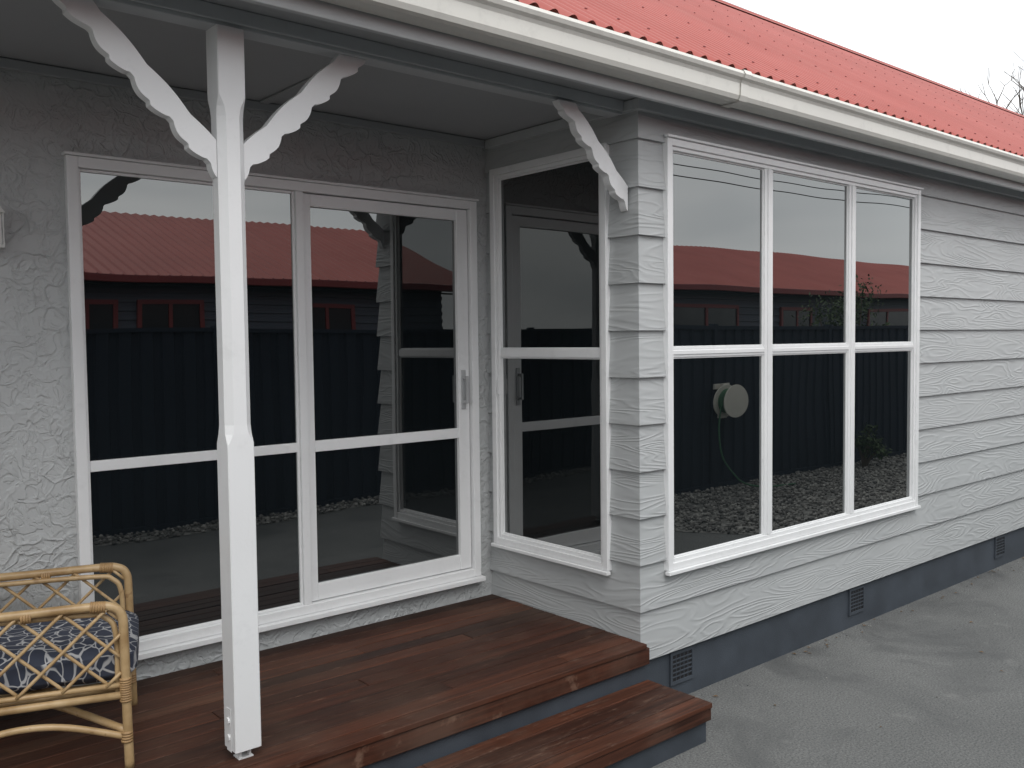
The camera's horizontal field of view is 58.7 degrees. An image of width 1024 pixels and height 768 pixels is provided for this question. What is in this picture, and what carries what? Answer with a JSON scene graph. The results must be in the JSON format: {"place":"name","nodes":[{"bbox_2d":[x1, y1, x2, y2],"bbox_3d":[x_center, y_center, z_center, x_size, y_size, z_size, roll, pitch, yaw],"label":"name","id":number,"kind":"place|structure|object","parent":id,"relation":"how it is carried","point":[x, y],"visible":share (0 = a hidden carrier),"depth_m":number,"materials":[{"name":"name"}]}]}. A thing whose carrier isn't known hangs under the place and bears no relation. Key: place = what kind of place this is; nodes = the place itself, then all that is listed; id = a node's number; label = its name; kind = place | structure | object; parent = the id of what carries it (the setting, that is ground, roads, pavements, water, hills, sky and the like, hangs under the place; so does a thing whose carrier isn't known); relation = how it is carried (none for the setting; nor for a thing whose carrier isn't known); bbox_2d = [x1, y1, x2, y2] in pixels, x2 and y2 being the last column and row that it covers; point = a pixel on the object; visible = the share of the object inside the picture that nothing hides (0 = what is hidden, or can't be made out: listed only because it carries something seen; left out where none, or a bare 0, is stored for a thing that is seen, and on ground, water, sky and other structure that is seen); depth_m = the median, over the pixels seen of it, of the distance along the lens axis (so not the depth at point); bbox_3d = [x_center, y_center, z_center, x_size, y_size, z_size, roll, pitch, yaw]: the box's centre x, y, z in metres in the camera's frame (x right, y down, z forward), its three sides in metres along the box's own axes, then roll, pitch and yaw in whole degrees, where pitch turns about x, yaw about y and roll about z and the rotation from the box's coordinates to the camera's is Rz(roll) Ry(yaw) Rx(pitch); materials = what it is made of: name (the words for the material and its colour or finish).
{"place":"outdoors","nodes":[
{"label":"outdoors","id":0,"kind":"place"},
{"bbox_2d":[515,0,1023,156],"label":"roof front slope","id":1,"kind":"structure","parent":0,"point":[638,20],"depth_m":5.79,"materials":[{"name":"red metal"}]},
{"bbox_2d":[585,0,1019,147],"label":"roof screws","id":2,"kind":"object","parent":1,"relation":"attached to","point":[831,71],"visible":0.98,"depth_m":6.73,"materials":[{"name":"metal"}]},
{"bbox_2d":[714,0,1023,116],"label":"ridge cap","id":3,"kind":"object","parent":1,"relation":"on","point":[824,40],"visible":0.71,"depth_m":11.65,"materials":[{"name":"red metal"}]},
{"bbox_2d":[651,557,1023,767],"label":"concrete driveway","id":4,"kind":"structure","parent":0,"point":[901,672],"depth_m":4.25,"materials":[{"name":"grey concrete"}]},
{"bbox_2d":[0,594,649,767],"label":"timber deck","id":5,"kind":"structure","parent":4,"relation":"on","point":[414,690],"depth_m":3.50,"materials":[{"name":"brown wood"}]},
{"bbox_2d":[0,562,138,767],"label":"wicker armchair","id":6,"kind":"object","parent":5,"relation":"on","point":[44,652],"visible":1,"depth_m":2.85,"materials":[{"name":"wicker"}]},
{"bbox_2d":[206,24,260,759],"bbox_3d":[-0.887,0.052,2.895,0.096,2.313,0.088,-3,4,-40],"label":"veranda post","id":7,"kind":"object","parent":5,"relation":"on","point":[235,441],"visible":1,"depth_m":2.86,"materials":[{"name":"white wood"}]},
{"bbox_2d":[52,0,216,178],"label":"veranda bracket","id":8,"kind":"object","parent":7,"relation":"attached to","point":[119,52],"visible":1,"depth_m":2.67,"materials":[{"name":"white wood"}]},
{"bbox_2d":[243,54,365,179],"bbox_3d":[-0.689,-0.884,3.028,0.452,0.459,0.038,-3,4,-40],"label":"veranda bracket","id":9,"kind":"object","parent":7,"relation":"attached to","point":[291,115],"visible":0.98,"depth_m":2.99,"materials":[{"name":"white wood"}]},
{"bbox_2d":[93,0,623,117],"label":"porch beam","id":10,"kind":"structure","parent":7,"relation":"on","point":[200,14],"depth_m":3.10,"materials":[{"name":"white wood"}]},
{"bbox_2d":[415,680,711,767],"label":"timber step","id":11,"kind":"object","parent":4,"relation":"on","point":[647,724],"visible":1,"depth_m":3.53,"materials":[{"name":"brown wood"}]},
{"bbox_2d":[645,527,1023,693],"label":"foundation plinth","id":12,"kind":"structure","parent":4,"relation":"on","point":[730,653],"depth_m":5.05,"materials":[{"name":"concrete"}]},
{"bbox_2d":[669,645,693,685],"bbox_3d":[0.794,1.315,4.253,0.170,0.155,0.010,-3,4,-40],"label":"foundation vent","id":13,"kind":"object","parent":12,"relation":"attached to","point":[671,664],"visible":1,"depth_m":4.25,"materials":[{"name":"metal"}]},
{"bbox_2d":[673,650,690,681],"bbox_3d":[0.792,1.315,4.255,0.150,0.135,0.005,-3,4,-40],"label":"foundation vent opening","id":14,"kind":"object","parent":13,"relation":"attached to","point":[681,663],"visible":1,"depth_m":4.25,"materials":[{"name":"black metal"}]},
{"bbox_2d":[485,110,1023,659],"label":"weatherboard walls","id":15,"kind":"structure","parent":12,"relation":"on","point":[971,426],"depth_m":4.77,"materials":[{"name":"white wood"}]},
{"bbox_2d":[0,0,637,140],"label":"porch ceiling and soffit","id":16,"kind":"structure","parent":15,"relation":"attached to","point":[46,32],"depth_m":3.45,"materials":[{"name":"white paint"}]},
{"bbox_2d":[0,57,483,147],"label":"ceiling scotia","id":17,"kind":"object","parent":16,"relation":"attached to","point":[54,71],"visible":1,"depth_m":3.85,"materials":[{"name":"paint"}]},
{"bbox_2d":[260,77,310,103],"bbox_3d":[-2.589,-1.100,2.035,4.790,0.008,0.869,-3,4,-40],"label":"ceiling batten","id":18,"kind":"object","parent":16,"relation":"attached to","point":[284,93],"visible":0.48,"depth_m":3.75,"materials":[{"name":"paint"}]},
{"bbox_2d":[241,0,1023,191],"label":"fascia board","id":19,"kind":"object","parent":16,"relation":"attached to","point":[344,16],"depth_m":3.44,"materials":[{"name":"grey paint"}]},
{"bbox_2d":[320,0,1023,182],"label":"gutter","id":20,"kind":"object","parent":19,"relation":"attached to","point":[517,26],"depth_m":3.62,"materials":[{"name":"white metal"}]},
{"bbox_2d":[721,69,752,107],"bbox_3d":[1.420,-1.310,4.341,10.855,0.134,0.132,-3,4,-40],"label":"gutter joiner","id":21,"kind":"object","parent":20,"relation":"attached to","point":[745,82],"visible":1,"depth_m":3.94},
{"bbox_2d":[489,143,611,575],"bbox_3d":[0.189,-0.116,4.438,0.108,1.951,0.836,-3,4,-40],"label":"side window frame","id":22,"kind":"object","parent":15,"relation":"attached to","point":[601,564],"visible":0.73,"depth_m":4.43,"materials":[{"name":"white paint"}]},
{"bbox_2d":[501,161,599,347],"bbox_3d":[0.177,-0.601,4.409,0.001,0.865,0.706,-3,4,-40],"label":"side window pane","id":23,"kind":"object","parent":22,"relation":"attached to","point":[550,255],"visible":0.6,"depth_m":4.39,"materials":[{"name":"clear glass"}]},
{"bbox_2d":[503,358,600,554],"bbox_3d":[0.188,0.327,4.454,0.001,0.916,0.706,-3,4,-40],"label":"side window pane","id":24,"kind":"object","parent":22,"relation":"attached to","point":[552,448],"visible":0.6,"depth_m":4.43,"materials":[{"name":"clear glass"}]},
{"bbox_2d":[552,99,627,211],"bbox_3d":[0.336,-0.957,3.853,0.412,0.415,0.038,-3,4,-40],"label":"veranda bracket","id":25,"kind":"object","parent":15,"relation":"attached to","point":[598,157],"visible":1,"depth_m":3.85,"materials":[{"name":"white paint"}]},
{"bbox_2d":[485,98,1023,199],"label":"frieze board","id":26,"kind":"object","parent":15,"relation":"attached to","point":[659,109],"visible":0.95,"depth_m":4.55,"materials":[{"name":"grey paint"}]},
{"bbox_2d":[662,134,923,575],"bbox_3d":[1.583,-0.168,4.878,2.412,1.975,0.108,-3,4,-40],"label":"front window frame","id":27,"kind":"object","parent":15,"relation":"attached to","point":[767,350],"visible":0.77,"depth_m":4.62,"materials":[{"name":"white paint"}]},
{"bbox_2d":[674,356,760,554],"bbox_3d":[0.995,0.324,4.381,0.704,0.908,0.001,-3,4,-40],"label":"front window pane","id":28,"kind":"object","parent":27,"relation":"attached to","point":[717,450],"visible":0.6,"depth_m":4.37,"materials":[{"name":"clear glass"}]},
{"bbox_2d":[673,153,761,345],"bbox_3d":[0.985,-0.619,4.335,0.704,0.873,0.001,-3,4,-40],"label":"front window pane","id":29,"kind":"object","parent":27,"relation":"attached to","point":[717,234],"visible":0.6,"depth_m":4.32,"materials":[{"name":"clear glass"}]},
{"bbox_2d":[772,353,844,530],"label":"front window pane","id":30,"kind":"object","parent":27,"relation":"attached to","point":[808,437],"visible":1,"depth_m":4.88,"materials":[{"name":"clear glass"}]},
{"bbox_2d":[773,172,845,343],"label":"front window pane","id":31,"kind":"object","parent":27,"relation":"attached to","point":[809,260],"visible":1,"depth_m":4.84,"materials":[{"name":"clear glass"}]},
{"bbox_2d":[854,351,910,509],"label":"front window pane","id":32,"kind":"object","parent":27,"relation":"attached to","point":[882,432],"visible":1,"depth_m":5.40,"materials":[{"name":"clear glass"}]},
{"bbox_2d":[855,188,911,342],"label":"front window pane","id":33,"kind":"object","parent":27,"relation":"attached to","point":[883,267],"visible":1,"depth_m":5.36,"materials":[{"name":"clear glass"}]},
{"bbox_2d":[848,584,864,615],"bbox_3d":[2.000,1.252,5.280,0.170,0.155,0.010,-3,4,-40],"label":"foundation vent","id":34,"kind":"object","parent":12,"relation":"attached to","point":[850,590],"visible":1,"depth_m":5.27,"materials":[{"name":"metal"}]},
{"bbox_2d":[851,588,862,611],"bbox_3d":[1.998,1.252,5.282,0.150,0.135,0.005,-3,4,-40],"label":"foundation vent opening","id":35,"kind":"object","parent":34,"relation":"attached to","point":[853,599],"visible":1,"depth_m":5.28,"materials":[{"name":"black metal"}]},
{"bbox_2d":[994,534,1005,558],"bbox_3d":[3.529,1.172,6.582,0.170,0.155,0.010,-3,4,-40],"label":"foundation vent","id":36,"kind":"object","parent":12,"relation":"attached to","point":[996,541],"visible":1,"depth_m":6.56,"materials":[{"name":"metal"}]},
{"bbox_2d":[996,537,1003,555],"bbox_3d":[3.527,1.172,6.584,0.150,0.135,0.005,-3,4,-40],"label":"foundation vent opening","id":37,"kind":"object","parent":36,"relation":"attached to","point":[1000,547],"visible":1,"depth_m":6.59,"materials":[{"name":"black metal"}]},
{"bbox_2d":[694,557,1023,726],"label":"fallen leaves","id":38,"kind":"object","parent":4,"relation":"on","point":[875,619],"visible":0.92,"depth_m":4.95,"materials":[{"name":"brown plant"}]},
{"bbox_2d":[726,558,1023,696],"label":"loose grit","id":39,"kind":"object","parent":4,"relation":"on","point":[870,626],"visible":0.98,"depth_m":5.11,"materials":[{"name":"grey gravel"}]},
{"bbox_2d":[723,0,1023,114],"label":"sky","id":40,"kind":"structure","parent":0,"point":[953,44],"materials":[{"name":"white"}]},
{"label":"ground","id":41,"kind":"structure","parent":0,"visible":0},
{"bbox_2d":[960,51,1023,114],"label":"bare tree","id":42,"kind":"object","parent":41,"relation":"on","point":[1020,99],"visible":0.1,"depth_m":24.08,"materials":[{"name":"brown plant"}]},
{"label":"rear walls","id":43,"kind":"object","parent":41,"relation":"on","visible":0},
{"bbox_2d":[0,68,491,706],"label":"plaster wall","id":44,"kind":"structure","parent":43,"relation":"attached to","point":[46,122],"depth_m":3.44,"materials":[{"name":"white paint"}]},
{"bbox_2d":[0,206,4,248],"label":"wall lamp","id":45,"kind":"object","parent":44,"relation":"attached to","point":[2,211],"visible":1,"depth_m":3.20,"materials":[{"name":"white metal"}]},
{"bbox_2d":[61,151,485,660],"bbox_3d":[-0.932,0.077,4.098,1.970,1.972,0.115,-3,4,-40],"label":"porch window frame","id":46,"kind":"object","parent":44,"relation":"attached to","point":[306,608],"visible":0.74,"depth_m":4.02,"materials":[{"name":"white wood"}]},
{"bbox_2d":[80,172,295,460],"bbox_3d":[-1.302,-0.271,3.763,0.882,1.113,0.001,-3,4,-40],"label":"porch window pane","id":47,"kind":"object","parent":46,"relation":"in","point":[150,306],"visible":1,"depth_m":3.69,"materials":[{"name":"clear glass"}]},
{"bbox_2d":[90,452,299,636],"bbox_3d":[-1.292,0.662,3.808,0.882,0.690,0.001,-3,4,-40],"label":"porch window pane","id":48,"kind":"object","parent":46,"relation":"in","point":[155,530],"visible":0.8,"depth_m":3.75,"materials":[{"name":"clear glass"}]},
{"bbox_2d":[303,193,470,600],"bbox_3d":[-0.590,0.052,4.410,0.926,1.843,0.053,-3,4,-40],"label":"sliding door sash","id":49,"kind":"object","parent":46,"relation":"attached to","point":[364,581],"visible":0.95,"depth_m":4.44,"materials":[{"name":"white wood"}]},
{"bbox_2d":[310,207,456,440],"bbox_3d":[-0.599,-0.285,4.381,0.824,1.064,0.001,-3,4,-40],"label":"sliding door pane","id":50,"kind":"object","parent":49,"relation":"in","point":[383,323],"visible":1,"depth_m":4.36,"materials":[{"name":"clear glass"}]},
{"bbox_2d":[315,438,458,582],"bbox_3d":[-0.590,0.595,4.423,0.824,0.613,0.001,-3,4,-40],"label":"sliding door pane","id":51,"kind":"object","parent":49,"relation":"in","point":[382,507],"visible":1,"depth_m":4.40,"materials":[{"name":"clear glass"}]},
{"bbox_2d":[461,370,468,408],"bbox_3d":[-0.237,0.029,4.648,0.027,0.200,0.040,-3,4,-40],"label":"sliding door handle","id":52,"kind":"object","parent":49,"relation":"attached to","point":[464,389],"visible":1,"depth_m":4.65,"materials":[{"name":"silver metal"}]}
]}

